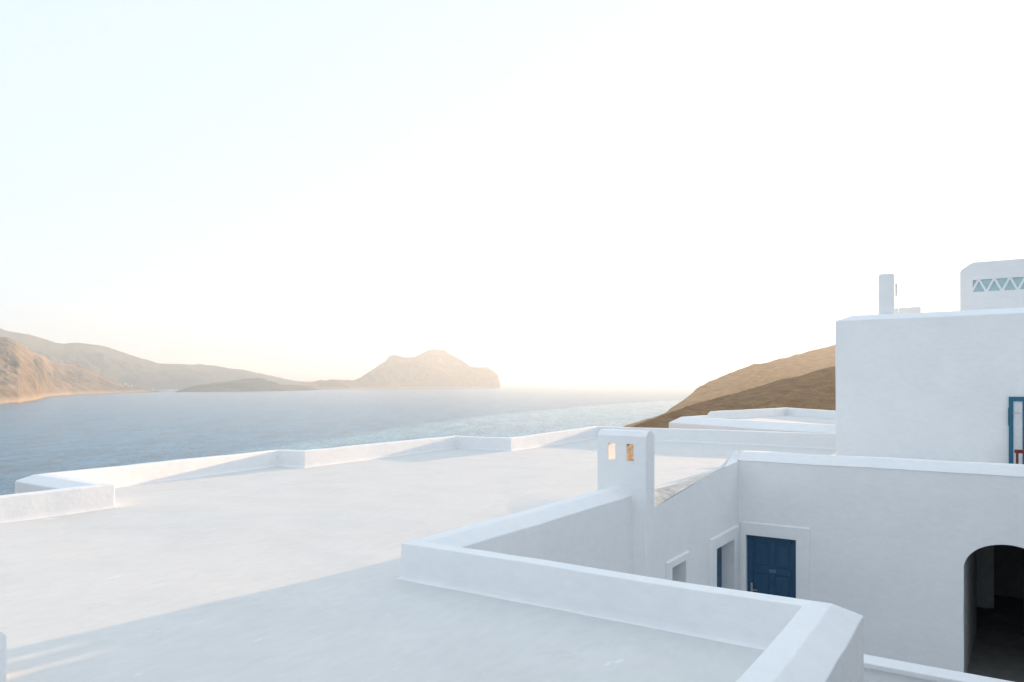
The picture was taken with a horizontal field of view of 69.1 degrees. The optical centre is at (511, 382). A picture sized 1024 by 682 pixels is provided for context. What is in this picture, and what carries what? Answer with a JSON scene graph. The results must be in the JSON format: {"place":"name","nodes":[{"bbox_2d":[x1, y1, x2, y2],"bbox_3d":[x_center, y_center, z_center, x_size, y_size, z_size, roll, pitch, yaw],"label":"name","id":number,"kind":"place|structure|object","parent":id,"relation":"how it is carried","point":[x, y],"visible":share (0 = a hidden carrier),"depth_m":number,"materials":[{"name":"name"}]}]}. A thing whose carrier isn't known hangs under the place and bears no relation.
{"place":"outdoors","nodes":[
{"label":"outdoors","id":0,"kind":"place"},
{"bbox_2d":[0,337,168,403],"bbox_3d":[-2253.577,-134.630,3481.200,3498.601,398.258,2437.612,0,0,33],"label":"headland","id":1,"kind":"structure","parent":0,"point":[27,374],"depth_m":3118.07,"materials":[{"name":"beige stone"}]},
{"bbox_2d":[0,328,302,388],"bbox_3d":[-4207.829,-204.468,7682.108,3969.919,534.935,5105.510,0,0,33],"label":"distant hill","id":2,"kind":"structure","parent":0,"point":[119,366],"depth_m":6700.42,"materials":[{"name":"stone"}]},
{"bbox_2d":[175,378,316,391],"bbox_3d":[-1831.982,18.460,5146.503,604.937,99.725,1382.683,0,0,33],"label":"island","id":3,"kind":"structure","parent":0,"point":[252,384],"depth_m":4980.67,"materials":[{"name":"stone"}]},
{"bbox_2d":[0,383,705,494],"bbox_3d":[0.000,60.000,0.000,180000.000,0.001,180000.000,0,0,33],"label":"sea","id":4,"kind":"structure","parent":0,"point":[61,433],"depth_m":1230.20,"materials":[{"name":"liquid"}]},
{"bbox_2d":[294,349,500,388],"bbox_3d":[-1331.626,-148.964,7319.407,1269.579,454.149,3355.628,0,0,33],"label":"mountain island","id":5,"kind":"structure","parent":0,"point":[434,368],"depth_m":7609.73,"materials":[{"name":"beige stone"}]},
{"bbox_2d":[0,0,1023,382],"label":"sky","id":6,"kind":"structure","parent":0,"point":[524,191],"materials":[{"name":"white"}]},
{"bbox_2d":[624,345,834,426],"bbox_3d":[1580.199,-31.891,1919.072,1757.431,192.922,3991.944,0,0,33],"label":"brown hill","id":7,"kind":"structure","parent":0,"point":[753,376],"depth_m":1401.83,"materials":[{"name":"bare dry earth"},{"name":"rock"}]},
{"bbox_2d":[633,366,835,427],"bbox_3d":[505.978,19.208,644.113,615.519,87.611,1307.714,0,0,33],"label":"slope","id":8,"kind":"structure","parent":0,"point":[816,389],"depth_m":497.58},
{"bbox_2d":[747,556,747,590],"bbox_3d":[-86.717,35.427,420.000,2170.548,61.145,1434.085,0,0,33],"label":"ground","id":9,"kind":"structure","parent":0,"point":[747,573],"depth_m":18.92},
{"bbox_2d":[0,426,1023,681],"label":"courtyard house","id":10,"kind":"structure","parent":9,"relation":"on","point":[622,554],"depth_m":8.87,"materials":[{"name":"white paint"}]},
{"bbox_2d":[717,546,721,587],"bbox_3d":[3.511,3.803,13.106,0.070,1.975,1.000,0,0,33],"label":"door","id":11,"kind":"structure","parent":10,"relation":"in","point":[719,551],"depth_m":13.37,"materials":[{"name":"blue paint"}]},
{"bbox_2d":[748,535,795,597],"bbox_3d":[4.702,3.788,13.457,0.880,2.004,0.110,0,0,33],"label":"door","id":12,"kind":"structure","parent":10,"relation":"in","point":[771,561],"depth_m":13.46,"materials":[{"name":"blue paint"}]},
{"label":"terrace floor","id":13,"kind":"structure","parent":10,"relation":"on","visible":0},
{"bbox_2d":[835,259,1023,463],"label":"tall house","id":14,"kind":"structure","parent":13,"relation":"on","point":[915,383],"depth_m":16.07,"materials":[{"name":"white paint"}]},
{"bbox_2d":[1008,397,1023,463],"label":"door","id":15,"kind":"structure","parent":14,"relation":"in","point":[1016,404],"depth_m":15.09,"materials":[{"name":"teal paint"}]},
{"bbox_2d":[669,407,835,432],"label":"house","id":16,"kind":"structure","parent":9,"relation":"on","point":[786,419],"depth_m":24.97,"materials":[{"name":"white paint"}]},
{"bbox_2d":[1014,449,1023,463],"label":"chair","id":17,"kind":"object","parent":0,"point":[1017,451],"visible":0.26,"depth_m":14.35,"materials":[{"name":"red wood"}]},
{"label":"courtyard floor","id":18,"kind":"structure","parent":0,"visible":0},
{"bbox_2d":[864,654,1012,681],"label":"wall","id":19,"kind":"structure","parent":18,"relation":"on","point":[878,669],"depth_m":7.80,"materials":[{"name":"white paint"}]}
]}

